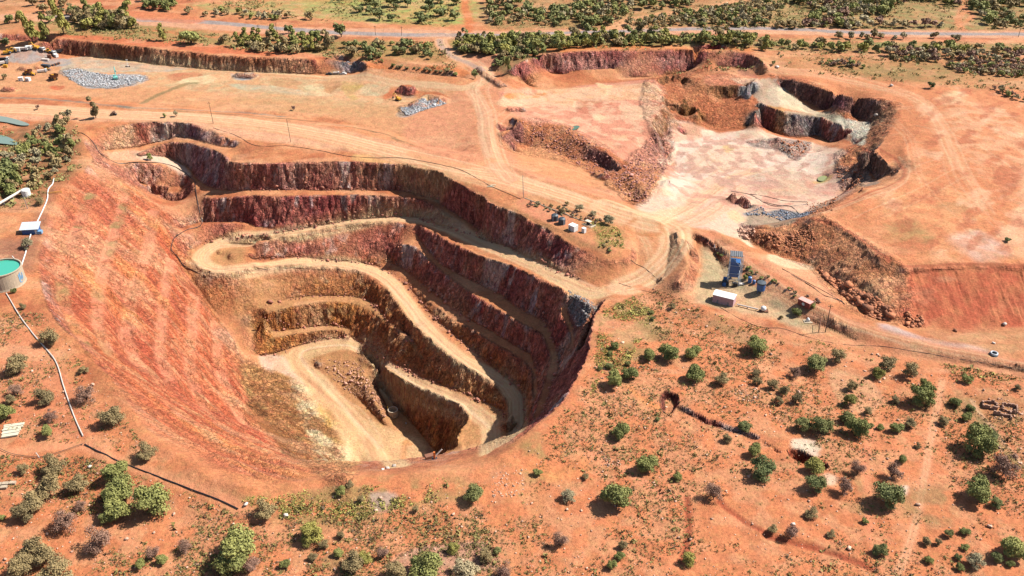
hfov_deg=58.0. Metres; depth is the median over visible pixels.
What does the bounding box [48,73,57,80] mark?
dump truck
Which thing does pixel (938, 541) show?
shrub
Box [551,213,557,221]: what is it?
poly tank
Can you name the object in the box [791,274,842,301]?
hose
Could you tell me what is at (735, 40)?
tree
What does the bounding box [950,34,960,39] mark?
tree
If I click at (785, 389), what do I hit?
shrub
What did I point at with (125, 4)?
tree
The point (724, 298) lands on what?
long shed
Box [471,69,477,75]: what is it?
tree
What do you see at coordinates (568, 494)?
shrub
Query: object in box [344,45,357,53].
tree
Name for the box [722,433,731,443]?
shrub
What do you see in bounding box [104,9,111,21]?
tree
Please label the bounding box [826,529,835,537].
shrub
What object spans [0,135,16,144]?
pond water
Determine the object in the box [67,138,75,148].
tree
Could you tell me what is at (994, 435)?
shrub
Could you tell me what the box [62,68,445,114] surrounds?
quarry rubble
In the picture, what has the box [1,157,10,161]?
tree
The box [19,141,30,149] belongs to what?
tree
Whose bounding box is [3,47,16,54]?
excavator
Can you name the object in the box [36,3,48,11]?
shrub
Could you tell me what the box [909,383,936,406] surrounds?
shrub
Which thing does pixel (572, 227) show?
site container
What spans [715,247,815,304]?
yard fence
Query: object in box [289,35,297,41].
tree
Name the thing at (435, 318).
fallen rock
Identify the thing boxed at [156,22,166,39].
tree
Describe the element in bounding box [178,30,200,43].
tree
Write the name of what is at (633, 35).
tree
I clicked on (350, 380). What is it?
floor debris
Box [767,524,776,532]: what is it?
shrub
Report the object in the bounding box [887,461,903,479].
dry shrub
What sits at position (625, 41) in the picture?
tree
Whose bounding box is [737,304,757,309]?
white duct
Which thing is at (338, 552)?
shrub
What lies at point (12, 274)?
water tank
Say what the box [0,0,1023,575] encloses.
ground
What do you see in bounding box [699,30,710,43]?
tree
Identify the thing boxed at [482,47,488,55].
tree
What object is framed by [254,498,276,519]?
shrub
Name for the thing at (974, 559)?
shrub
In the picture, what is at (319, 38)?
tree
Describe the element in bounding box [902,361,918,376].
shrub
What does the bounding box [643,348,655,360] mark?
shrub
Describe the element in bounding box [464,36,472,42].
tree
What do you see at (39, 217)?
water pipe
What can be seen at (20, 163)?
tree
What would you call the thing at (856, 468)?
dry shrub
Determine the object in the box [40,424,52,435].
shrub
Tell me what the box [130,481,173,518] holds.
shrub
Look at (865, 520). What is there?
shrub
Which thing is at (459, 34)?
tree
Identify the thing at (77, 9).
tree
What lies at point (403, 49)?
tree
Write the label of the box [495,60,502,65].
shrub
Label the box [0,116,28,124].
pond water
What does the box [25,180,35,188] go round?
tree
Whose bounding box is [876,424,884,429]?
shrub
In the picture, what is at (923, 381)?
shrub
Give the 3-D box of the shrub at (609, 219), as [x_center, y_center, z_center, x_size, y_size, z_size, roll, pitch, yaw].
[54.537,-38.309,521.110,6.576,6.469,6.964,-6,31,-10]
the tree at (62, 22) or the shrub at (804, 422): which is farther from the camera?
the tree at (62, 22)
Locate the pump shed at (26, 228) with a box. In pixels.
[19,221,42,234]
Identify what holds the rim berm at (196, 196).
on the ground at (200, 384)
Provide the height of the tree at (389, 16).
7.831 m
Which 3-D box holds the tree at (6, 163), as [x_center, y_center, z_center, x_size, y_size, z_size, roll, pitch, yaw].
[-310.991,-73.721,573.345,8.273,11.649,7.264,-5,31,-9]
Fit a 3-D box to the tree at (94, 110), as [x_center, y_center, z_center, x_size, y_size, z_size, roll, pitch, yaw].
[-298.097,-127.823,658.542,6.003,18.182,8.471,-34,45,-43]
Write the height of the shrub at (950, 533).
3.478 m
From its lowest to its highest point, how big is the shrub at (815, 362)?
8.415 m
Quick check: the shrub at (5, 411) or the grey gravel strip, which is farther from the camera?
the grey gravel strip
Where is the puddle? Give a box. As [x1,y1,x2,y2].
[818,176,826,180]
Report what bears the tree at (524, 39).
on the ground at (200, 384)
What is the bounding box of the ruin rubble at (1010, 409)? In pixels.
[986,398,1023,418]
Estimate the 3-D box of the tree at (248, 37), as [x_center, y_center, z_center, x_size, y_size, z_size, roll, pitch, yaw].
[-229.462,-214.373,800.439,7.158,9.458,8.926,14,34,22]
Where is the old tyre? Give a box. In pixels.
[989,351,997,356]
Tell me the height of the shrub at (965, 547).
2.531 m
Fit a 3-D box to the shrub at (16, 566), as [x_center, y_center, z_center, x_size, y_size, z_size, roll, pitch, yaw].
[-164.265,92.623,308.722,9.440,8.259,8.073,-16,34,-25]
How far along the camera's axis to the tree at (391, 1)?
896.51 m
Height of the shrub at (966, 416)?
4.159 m
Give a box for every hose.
[720,307,1023,369]
[732,191,812,213]
[782,268,844,303]
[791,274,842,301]
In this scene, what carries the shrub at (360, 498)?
on the ground at (200, 384)
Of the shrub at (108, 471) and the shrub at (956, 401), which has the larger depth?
the shrub at (956, 401)
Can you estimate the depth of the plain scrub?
825.55 m
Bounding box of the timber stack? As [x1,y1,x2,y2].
[1,422,24,437]
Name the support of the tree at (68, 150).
on the ground at (200, 384)
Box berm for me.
[215,128,519,198]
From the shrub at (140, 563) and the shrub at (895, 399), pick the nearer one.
the shrub at (140, 563)
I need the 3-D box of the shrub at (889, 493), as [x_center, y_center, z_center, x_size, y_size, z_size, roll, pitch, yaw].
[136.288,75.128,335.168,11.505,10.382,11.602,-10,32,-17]
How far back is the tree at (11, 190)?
544.86 m
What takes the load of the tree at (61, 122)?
on the ground at (200, 384)
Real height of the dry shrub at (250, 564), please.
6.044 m
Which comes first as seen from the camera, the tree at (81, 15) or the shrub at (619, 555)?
the shrub at (619, 555)
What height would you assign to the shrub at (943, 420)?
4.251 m
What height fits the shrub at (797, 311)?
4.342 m
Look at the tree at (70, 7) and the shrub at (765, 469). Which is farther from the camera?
the tree at (70, 7)
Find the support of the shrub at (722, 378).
on the ground at (200, 384)
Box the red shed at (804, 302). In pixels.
[797,296,813,308]
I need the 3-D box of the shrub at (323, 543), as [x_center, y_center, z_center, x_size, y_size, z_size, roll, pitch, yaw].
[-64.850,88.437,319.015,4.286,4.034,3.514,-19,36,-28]
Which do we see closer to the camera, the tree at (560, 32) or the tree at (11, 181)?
the tree at (11, 181)
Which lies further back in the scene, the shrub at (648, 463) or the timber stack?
the timber stack
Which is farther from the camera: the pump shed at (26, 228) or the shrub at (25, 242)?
the pump shed at (26, 228)
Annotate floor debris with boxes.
[314,359,385,416]
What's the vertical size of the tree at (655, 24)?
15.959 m
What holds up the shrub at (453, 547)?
on the ground at (200, 384)
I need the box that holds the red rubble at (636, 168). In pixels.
[510,121,670,201]
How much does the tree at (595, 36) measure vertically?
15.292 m
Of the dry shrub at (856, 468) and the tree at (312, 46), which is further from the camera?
the tree at (312, 46)
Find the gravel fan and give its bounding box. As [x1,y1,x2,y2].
[568,290,595,326]
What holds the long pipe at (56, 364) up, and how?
on the ground at (200, 384)
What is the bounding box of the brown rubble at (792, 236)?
[757,140,862,256]
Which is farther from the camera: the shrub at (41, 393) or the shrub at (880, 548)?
the shrub at (41, 393)
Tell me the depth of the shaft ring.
520.27 m
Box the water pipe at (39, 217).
[22,178,53,263]
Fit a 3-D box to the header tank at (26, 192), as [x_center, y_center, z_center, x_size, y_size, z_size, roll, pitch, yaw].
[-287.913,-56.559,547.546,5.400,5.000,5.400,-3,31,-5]
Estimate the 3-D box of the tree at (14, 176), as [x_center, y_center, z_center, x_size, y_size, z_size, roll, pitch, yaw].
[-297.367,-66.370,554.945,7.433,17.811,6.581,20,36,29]
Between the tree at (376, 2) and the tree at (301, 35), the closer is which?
the tree at (301, 35)
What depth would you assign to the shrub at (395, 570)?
305.75 m
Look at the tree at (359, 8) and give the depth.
882.20 m
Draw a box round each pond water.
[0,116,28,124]
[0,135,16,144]
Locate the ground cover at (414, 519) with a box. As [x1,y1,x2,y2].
[0,289,1023,575]
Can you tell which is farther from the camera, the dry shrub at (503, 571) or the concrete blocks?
the concrete blocks
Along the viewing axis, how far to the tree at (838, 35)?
806.44 m
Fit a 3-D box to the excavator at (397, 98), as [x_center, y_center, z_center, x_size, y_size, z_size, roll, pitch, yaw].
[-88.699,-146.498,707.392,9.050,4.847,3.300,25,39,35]
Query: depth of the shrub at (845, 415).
378.32 m
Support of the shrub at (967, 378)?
on the ground at (200, 384)
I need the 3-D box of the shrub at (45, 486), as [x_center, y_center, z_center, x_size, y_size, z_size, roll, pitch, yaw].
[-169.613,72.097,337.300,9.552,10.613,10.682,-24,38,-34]
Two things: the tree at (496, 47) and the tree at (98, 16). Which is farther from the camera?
the tree at (98, 16)
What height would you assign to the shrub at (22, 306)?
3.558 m
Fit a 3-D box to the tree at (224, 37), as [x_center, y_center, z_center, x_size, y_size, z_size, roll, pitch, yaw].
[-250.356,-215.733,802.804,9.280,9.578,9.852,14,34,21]
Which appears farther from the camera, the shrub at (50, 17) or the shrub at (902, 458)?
the shrub at (50, 17)
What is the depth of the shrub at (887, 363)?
408.85 m
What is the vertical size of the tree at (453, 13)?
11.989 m
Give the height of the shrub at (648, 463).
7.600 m
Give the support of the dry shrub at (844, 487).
on the ground at (200, 384)
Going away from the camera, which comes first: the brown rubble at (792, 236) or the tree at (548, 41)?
the brown rubble at (792, 236)
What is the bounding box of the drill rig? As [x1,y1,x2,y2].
[424,449,441,459]
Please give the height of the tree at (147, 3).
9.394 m
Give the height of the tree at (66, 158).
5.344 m
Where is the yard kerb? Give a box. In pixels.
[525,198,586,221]
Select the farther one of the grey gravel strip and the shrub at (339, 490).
the grey gravel strip
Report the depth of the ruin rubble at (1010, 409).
387.90 m
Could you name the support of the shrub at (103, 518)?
on the ground at (200, 384)
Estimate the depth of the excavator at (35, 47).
801.64 m
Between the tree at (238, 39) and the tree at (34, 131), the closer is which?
the tree at (34, 131)
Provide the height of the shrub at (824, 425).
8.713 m
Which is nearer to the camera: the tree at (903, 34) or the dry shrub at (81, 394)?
the dry shrub at (81, 394)
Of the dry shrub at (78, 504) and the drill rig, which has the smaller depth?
the dry shrub at (78, 504)
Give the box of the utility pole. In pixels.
[825,305,832,331]
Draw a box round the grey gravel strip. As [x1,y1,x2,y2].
[746,207,811,220]
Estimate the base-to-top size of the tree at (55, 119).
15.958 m
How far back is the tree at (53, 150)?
591.54 m
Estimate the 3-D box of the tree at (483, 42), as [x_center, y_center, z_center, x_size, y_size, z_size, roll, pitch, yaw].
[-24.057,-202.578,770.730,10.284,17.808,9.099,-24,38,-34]
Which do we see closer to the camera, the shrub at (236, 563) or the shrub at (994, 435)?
the shrub at (236, 563)
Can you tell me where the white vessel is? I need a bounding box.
[759,306,768,312]
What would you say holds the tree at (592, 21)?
on the ground at (200, 384)
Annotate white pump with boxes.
[803,318,812,322]
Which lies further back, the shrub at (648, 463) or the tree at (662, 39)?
the tree at (662, 39)
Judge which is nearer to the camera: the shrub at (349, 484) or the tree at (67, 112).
the shrub at (349, 484)
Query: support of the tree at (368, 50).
on the ground at (200, 384)
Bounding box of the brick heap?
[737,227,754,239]
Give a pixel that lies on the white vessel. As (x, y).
(763, 309)
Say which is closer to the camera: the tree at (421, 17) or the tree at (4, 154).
the tree at (4, 154)
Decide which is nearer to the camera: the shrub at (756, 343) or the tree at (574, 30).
the shrub at (756, 343)
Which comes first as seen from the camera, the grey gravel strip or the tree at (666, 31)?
the grey gravel strip
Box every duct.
[0,190,21,205]
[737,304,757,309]
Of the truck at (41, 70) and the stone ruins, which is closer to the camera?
the stone ruins
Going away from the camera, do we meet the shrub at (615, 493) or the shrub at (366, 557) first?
the shrub at (366, 557)
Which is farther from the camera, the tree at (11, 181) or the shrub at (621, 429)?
the tree at (11, 181)
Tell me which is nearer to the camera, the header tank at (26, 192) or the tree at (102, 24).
the header tank at (26, 192)
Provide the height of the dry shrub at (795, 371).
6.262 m
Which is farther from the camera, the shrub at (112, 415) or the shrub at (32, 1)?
the shrub at (32, 1)
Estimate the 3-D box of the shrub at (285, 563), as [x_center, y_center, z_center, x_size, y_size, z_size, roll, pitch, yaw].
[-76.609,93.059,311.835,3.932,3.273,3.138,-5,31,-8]
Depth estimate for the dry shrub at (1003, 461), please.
346.88 m
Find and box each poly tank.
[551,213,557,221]
[558,217,565,224]
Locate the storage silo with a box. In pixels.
[756,280,765,292]
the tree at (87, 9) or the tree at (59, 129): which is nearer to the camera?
the tree at (59, 129)
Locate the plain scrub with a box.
[0,0,1023,207]
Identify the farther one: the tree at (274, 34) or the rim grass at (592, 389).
the tree at (274, 34)
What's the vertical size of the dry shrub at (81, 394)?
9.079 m
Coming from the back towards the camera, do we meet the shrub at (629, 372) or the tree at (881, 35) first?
the tree at (881, 35)
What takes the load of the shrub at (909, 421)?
on the ground at (200, 384)
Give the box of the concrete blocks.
[0,481,15,489]
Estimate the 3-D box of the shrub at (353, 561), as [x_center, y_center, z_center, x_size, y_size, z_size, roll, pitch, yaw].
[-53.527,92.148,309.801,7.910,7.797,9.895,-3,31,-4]
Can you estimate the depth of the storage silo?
463.70 m
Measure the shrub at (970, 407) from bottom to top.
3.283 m
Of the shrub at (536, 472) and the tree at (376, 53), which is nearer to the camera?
the shrub at (536, 472)
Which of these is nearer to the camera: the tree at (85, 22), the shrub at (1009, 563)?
the shrub at (1009, 563)
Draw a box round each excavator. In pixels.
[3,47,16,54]
[29,42,38,49]
[392,93,400,100]
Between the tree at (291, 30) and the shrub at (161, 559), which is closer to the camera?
the shrub at (161, 559)
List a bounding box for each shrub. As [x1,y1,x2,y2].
[0,404,15,419]
[3,14,13,22]
[4,394,15,403]
[5,352,28,375]
[6,384,24,394]
[6,552,33,575]
[9,500,36,522]
[16,462,29,474]
[18,303,25,308]
[19,490,44,511]
[19,534,46,561]
[20,237,32,249]
[25,0,38,4]
[32,542,55,566]
[33,388,54,405]
[34,552,75,575]
[35,197,44,204]
[35,472,60,500]
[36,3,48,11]
[36,326,59,345]
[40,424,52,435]
[40,452,66,475]
[43,408,58,423]
[44,15,53,21]
[45,10,52,15]
[50,509,79,534]
[58,0,66,5]
[61,473,89,491]
[73,385,95,402]
[73,501,86,511]
[76,367,88,372]
[82,525,111,554]
[96,405,125,425]
[98,511,112,523]
[100,459,127,481]
[100,472,135,505]
[103,497,132,520]
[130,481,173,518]
[135,440,158,460]
[135,558,144,569]
[144,545,159,558]
[146,153,152,158]
[155,554,168,564]
[176,538,192,554]
[211,553,246,575]
[218,522,255,568]
[242,555,259,571]
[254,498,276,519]
[279,559,289,567]
[300,519,323,542]
[301,534,311,547]
[307,552,317,561]
[317,539,328,548]
[333,548,343,557]
[335,485,345,495]
[336,530,344,538]
[340,549,363,572]
[346,480,353,487]
[356,494,364,501]
[358,549,372,564]
[375,548,388,558]
[385,560,406,575]
[408,551,443,575]
[447,542,459,555]
[452,558,480,575]
[463,482,483,502]
[478,547,492,562]
[492,546,501,553]
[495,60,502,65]
[495,559,511,575]
[497,52,505,57]
[513,52,522,58]
[524,47,531,53]
[532,468,542,475]
[551,531,569,547]
[560,488,576,502]
[575,204,583,210]
[582,472,588,479]
[598,481,632,507]
[603,215,614,223]
[605,362,612,368]
[606,367,621,386]
[607,559,616,568]
[610,342,618,349]
[611,422,630,439]
[614,551,625,560]
[618,540,627,550]
[621,366,638,378]
[634,455,658,472]
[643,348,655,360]
[658,343,679,360]
[673,471,682,481]
[682,551,695,567]
[684,344,702,358]
[685,363,704,382]
[703,481,723,500]
[714,372,729,383]
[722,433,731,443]
[738,420,752,432]
[747,335,769,356]
[748,441,760,455]
[750,453,776,483]
[751,369,761,376]
[752,376,762,384]
[767,378,779,388]
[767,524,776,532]
[774,396,783,404]
[777,386,790,394]
[784,524,799,537]
[787,367,800,378]
[791,393,803,402]
[792,308,801,315]
[794,417,811,431]
[804,456,825,474]
[804,505,817,519]
[805,475,826,493]
[806,353,827,371]
[809,415,834,433]
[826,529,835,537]
[830,347,846,361]
[836,476,852,496]
[838,410,853,421]
[843,393,858,404]
[844,416,870,436]
[846,378,858,389]
[850,459,866,474]
[861,517,868,523]
[863,406,872,414]
[871,543,887,555]
[872,366,885,379]
[872,481,905,509]
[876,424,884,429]
[879,354,897,371]
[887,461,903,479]
[889,422,904,432]
[891,395,899,403]
[898,454,906,462]
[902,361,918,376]
[904,417,915,426]
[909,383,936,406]
[914,441,921,448]
[919,378,932,386]
[922,536,931,546]
[924,555,933,564]
[935,538,942,545]
[938,415,949,426]
[944,529,953,537]
[948,397,962,405]
[953,553,962,560]
[955,562,964,570]
[959,527,971,534]
[960,373,973,383]
[960,544,969,550]
[961,412,972,420]
[962,422,998,458]
[965,404,975,411]
[965,473,992,503]
[966,551,986,570]
[986,430,998,440]
[989,453,1021,479]
[989,496,1003,508]
[991,551,1003,562]
[998,535,1023,559]
[1005,560,1015,567]
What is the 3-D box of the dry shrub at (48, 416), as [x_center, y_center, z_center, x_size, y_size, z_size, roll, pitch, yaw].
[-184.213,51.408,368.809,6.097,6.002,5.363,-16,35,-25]
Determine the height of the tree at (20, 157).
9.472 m
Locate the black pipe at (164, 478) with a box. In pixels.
[84,444,237,508]
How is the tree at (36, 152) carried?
on the ground at (200, 384)
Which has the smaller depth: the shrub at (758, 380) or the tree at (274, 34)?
the shrub at (758, 380)
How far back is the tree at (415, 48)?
774.53 m
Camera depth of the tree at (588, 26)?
786.54 m
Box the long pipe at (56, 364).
[6,293,83,435]
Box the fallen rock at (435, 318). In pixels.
[205,168,579,420]
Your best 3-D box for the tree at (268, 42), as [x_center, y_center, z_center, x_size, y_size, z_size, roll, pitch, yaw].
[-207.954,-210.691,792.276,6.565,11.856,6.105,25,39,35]
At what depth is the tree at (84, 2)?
866.78 m
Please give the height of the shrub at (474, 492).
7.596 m
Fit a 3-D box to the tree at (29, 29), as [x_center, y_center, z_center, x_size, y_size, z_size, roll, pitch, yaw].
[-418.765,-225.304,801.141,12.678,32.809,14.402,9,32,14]
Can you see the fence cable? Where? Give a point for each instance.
(40, 456)
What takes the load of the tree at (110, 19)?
on the ground at (200, 384)
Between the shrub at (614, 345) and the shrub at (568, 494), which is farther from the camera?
the shrub at (614, 345)
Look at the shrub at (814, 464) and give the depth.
350.06 m
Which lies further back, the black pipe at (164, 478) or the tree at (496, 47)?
the tree at (496, 47)
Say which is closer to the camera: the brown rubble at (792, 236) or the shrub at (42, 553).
the shrub at (42, 553)
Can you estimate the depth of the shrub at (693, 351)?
417.60 m
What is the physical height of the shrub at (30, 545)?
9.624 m
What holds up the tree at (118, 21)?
on the ground at (200, 384)
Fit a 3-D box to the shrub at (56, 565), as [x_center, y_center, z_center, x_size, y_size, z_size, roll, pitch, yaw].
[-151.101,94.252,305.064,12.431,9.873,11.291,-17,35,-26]
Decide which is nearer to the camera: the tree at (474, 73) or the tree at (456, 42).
the tree at (474, 73)
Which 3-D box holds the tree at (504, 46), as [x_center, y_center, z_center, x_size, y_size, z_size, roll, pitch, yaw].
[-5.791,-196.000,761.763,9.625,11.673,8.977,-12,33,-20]
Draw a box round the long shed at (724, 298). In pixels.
[712,289,736,306]
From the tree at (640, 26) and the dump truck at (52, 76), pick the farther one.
the tree at (640, 26)
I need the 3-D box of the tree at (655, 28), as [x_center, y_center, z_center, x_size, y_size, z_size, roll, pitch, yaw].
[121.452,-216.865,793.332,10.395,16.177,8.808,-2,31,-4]
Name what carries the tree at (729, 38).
on the ground at (200, 384)
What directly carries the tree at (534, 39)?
on the ground at (200, 384)
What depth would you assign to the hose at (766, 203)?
583.37 m
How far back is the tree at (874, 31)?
804.13 m
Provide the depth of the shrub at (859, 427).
369.19 m
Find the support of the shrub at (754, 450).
on the ground at (200, 384)
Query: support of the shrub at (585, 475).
on the ground at (200, 384)
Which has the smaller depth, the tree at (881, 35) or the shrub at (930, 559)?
the shrub at (930, 559)
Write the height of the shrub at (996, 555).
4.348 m
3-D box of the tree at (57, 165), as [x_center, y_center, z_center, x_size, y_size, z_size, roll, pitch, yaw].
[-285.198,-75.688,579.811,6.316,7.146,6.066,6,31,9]
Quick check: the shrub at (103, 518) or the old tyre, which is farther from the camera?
the old tyre
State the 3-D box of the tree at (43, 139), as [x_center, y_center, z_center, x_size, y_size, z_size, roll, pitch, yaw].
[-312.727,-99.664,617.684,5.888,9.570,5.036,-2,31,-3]
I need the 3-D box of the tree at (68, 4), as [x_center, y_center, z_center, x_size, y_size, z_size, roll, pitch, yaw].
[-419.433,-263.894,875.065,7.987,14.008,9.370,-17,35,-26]
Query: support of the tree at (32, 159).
on the ground at (200, 384)
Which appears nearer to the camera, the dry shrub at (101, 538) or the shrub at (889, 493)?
the dry shrub at (101, 538)
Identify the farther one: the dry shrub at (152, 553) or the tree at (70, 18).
the tree at (70, 18)
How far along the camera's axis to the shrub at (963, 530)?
323.02 m
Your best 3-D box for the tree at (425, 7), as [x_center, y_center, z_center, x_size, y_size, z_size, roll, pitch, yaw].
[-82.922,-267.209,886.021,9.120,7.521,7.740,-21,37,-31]
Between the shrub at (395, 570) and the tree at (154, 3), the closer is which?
the shrub at (395, 570)
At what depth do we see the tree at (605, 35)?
785.81 m
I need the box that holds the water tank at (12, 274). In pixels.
[0,256,26,292]
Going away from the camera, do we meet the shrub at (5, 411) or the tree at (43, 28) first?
the shrub at (5, 411)
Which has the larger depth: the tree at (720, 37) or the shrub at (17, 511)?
the tree at (720, 37)
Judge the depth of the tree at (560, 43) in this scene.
765.03 m
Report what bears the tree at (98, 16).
on the ground at (200, 384)
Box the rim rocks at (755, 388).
[490,384,761,496]
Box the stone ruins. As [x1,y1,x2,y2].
[982,399,1017,419]
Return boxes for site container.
[568,222,577,231]
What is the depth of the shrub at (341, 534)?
322.19 m
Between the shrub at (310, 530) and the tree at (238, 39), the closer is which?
the shrub at (310, 530)
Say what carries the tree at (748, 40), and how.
on the ground at (200, 384)
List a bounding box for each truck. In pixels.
[22,69,31,74]
[37,68,46,72]
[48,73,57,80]
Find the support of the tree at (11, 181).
on the ground at (200, 384)
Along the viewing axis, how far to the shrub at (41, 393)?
376.70 m
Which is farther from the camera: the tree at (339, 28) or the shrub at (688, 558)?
the tree at (339, 28)
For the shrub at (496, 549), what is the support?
on the ground at (200, 384)
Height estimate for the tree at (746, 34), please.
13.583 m
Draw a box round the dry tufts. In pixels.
[0,292,1023,575]
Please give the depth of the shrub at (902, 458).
356.12 m
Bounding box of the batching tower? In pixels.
[722,250,743,286]
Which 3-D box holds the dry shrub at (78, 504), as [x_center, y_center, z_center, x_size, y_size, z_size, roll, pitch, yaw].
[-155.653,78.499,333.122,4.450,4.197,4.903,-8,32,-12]
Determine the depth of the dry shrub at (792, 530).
320.92 m
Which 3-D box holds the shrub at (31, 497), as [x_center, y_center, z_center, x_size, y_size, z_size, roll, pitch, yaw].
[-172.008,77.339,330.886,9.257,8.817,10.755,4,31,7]
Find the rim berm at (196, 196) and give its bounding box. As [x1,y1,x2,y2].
[82,133,205,276]
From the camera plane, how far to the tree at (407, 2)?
897.20 m
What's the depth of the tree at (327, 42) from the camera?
784.14 m
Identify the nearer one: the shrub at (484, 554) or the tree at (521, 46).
the shrub at (484, 554)
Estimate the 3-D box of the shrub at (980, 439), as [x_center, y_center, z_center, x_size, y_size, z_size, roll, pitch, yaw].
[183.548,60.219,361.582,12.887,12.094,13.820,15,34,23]
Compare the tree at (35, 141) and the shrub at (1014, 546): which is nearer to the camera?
the shrub at (1014, 546)
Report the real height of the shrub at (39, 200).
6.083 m
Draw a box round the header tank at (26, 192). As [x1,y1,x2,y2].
[20,188,32,197]
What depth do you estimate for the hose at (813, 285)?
466.86 m
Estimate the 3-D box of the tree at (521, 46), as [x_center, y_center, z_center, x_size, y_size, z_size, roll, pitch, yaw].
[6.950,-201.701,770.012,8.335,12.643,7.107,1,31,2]
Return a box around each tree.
[0,37,9,45]
[0,151,14,159]
[0,166,13,175]
[0,171,9,181]
[0,182,14,190]
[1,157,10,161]
[2,161,17,169]
[4,187,15,194]
[5,179,18,187]
[10,163,23,187]
[13,153,26,161]
[15,10,39,42]
[15,145,27,154]
[15,160,24,171]
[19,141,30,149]
[24,132,31,144]
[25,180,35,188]
[26,164,39,179]
[29,156,41,166]
[31,128,37,137]
[31,139,40,145]
[31,147,41,156]
[37,12,49,41]
[38,132,49,143]
[43,122,51,130]
[43,145,52,152]
[43,171,53,178]
[45,151,61,166]
[47,0,70,33]
[48,143,58,156]
[50,167,58,173]
[51,162,62,168]
[52,114,59,128]
[53,134,65,154]
[54,124,65,133]
[58,118,66,125]
[59,112,69,122]
[59,133,73,157]
[62,109,71,115]
[62,156,70,161]
[65,2,71,14]
[67,5,76,11]
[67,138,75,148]
[68,9,76,21]
[71,5,82,14]
[76,12,88,20]
[80,0,87,12]
[80,18,93,28]
[84,6,95,21]
[86,4,96,13]
[86,96,98,117]
[92,7,103,14]
[94,8,103,26]
[95,1,109,19]
[98,20,107,28]
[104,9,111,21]
[104,9,114,27]
[109,9,119,15]
[114,9,125,29]
[118,0,130,15]
[127,17,136,27]
[142,0,151,7]
[151,0,160,9]
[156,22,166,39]
[161,1,169,10]
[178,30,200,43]
[218,34,227,42]
[233,31,244,44]
[239,27,247,36]
[242,35,251,40]
[250,27,254,37]
[254,28,262,41]
[265,35,272,46]
[268,23,278,39]
[279,34,287,52]
[288,25,294,36]
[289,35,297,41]
[291,39,300,44]
[296,31,305,40]
[301,39,309,43]
[305,34,314,40]
[308,29,319,41]
[309,38,315,51]
[314,35,323,44]
[320,30,331,48]
[322,29,334,41]
[333,22,345,36]
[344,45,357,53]
[353,5,363,12]
[364,46,374,59]
[365,5,374,13]
[369,0,381,7]
[372,7,384,19]
[372,50,379,56]
[385,0,399,6]
[386,13,396,18]
[399,37,409,46]
[399,46,405,54]
[404,0,411,6]
[412,44,419,51]
[416,15,425,22]
[421,5,428,11]
[424,0,434,7]
[433,7,445,16]
[449,9,459,18]
[452,40,460,45]
[455,27,465,41]
[462,44,471,52]
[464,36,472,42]
[470,41,480,54]
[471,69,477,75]
[478,35,487,52]
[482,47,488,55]
[486,31,493,42]
[490,38,500,50]
[493,39,505,46]
[500,43,509,52]
[503,36,511,45]
[503,56,510,70]
[507,30,519,41]
[515,38,524,49]
[518,33,526,39]
[521,38,528,47]
[527,32,539,51]
[539,41,546,48]
[544,38,551,45]
[554,30,564,36]
[554,38,565,49]
[568,27,579,34]
[573,37,581,46]
[577,31,587,44]
[583,23,592,37]
[587,16,599,26]
[587,32,600,46]
[591,27,597,35]
[597,31,608,42]
[600,25,608,39]
[608,29,618,38]
[621,39,627,45]
[622,25,632,36]
[628,29,638,44]
[636,21,646,37]
[642,33,649,44]
[647,23,658,31]
[649,25,658,35]
[658,35,670,45]
[661,28,669,35]
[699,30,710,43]
[712,27,724,34]
[715,33,726,42]
[726,31,736,37]
[727,32,732,44]
[732,37,741,43]
[743,31,756,44]
[744,37,752,45]
[760,34,769,49]
[834,30,843,38]
[848,31,854,38]
[870,28,878,36]
[876,32,884,37]
[900,31,907,38]
[927,81,935,87]
[930,32,938,38]
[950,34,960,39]
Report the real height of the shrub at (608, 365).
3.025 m
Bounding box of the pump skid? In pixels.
[582,219,595,227]
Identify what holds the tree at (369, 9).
on the ground at (200, 384)
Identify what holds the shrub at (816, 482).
on the ground at (200, 384)
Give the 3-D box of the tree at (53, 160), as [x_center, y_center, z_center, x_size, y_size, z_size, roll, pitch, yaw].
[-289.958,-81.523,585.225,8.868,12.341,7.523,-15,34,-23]
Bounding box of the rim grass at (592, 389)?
[243,220,1013,519]
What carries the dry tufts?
on the ground at (200, 384)
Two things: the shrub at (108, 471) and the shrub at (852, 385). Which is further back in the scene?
the shrub at (852, 385)
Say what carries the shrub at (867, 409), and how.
on the ground at (200, 384)
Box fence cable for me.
[0,443,83,456]
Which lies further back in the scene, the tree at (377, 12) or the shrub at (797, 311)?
the tree at (377, 12)
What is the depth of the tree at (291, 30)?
805.99 m
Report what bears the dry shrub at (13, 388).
on the ground at (200, 384)
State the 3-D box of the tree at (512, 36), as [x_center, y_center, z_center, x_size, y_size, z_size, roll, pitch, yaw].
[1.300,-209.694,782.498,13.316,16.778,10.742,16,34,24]
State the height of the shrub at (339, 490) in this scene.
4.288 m
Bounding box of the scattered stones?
[0,288,1023,575]
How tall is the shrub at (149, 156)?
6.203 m
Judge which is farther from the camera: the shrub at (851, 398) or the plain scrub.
the plain scrub
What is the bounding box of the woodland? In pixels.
[72,0,1023,99]
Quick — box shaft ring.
[387,406,397,418]
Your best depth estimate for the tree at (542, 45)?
767.57 m

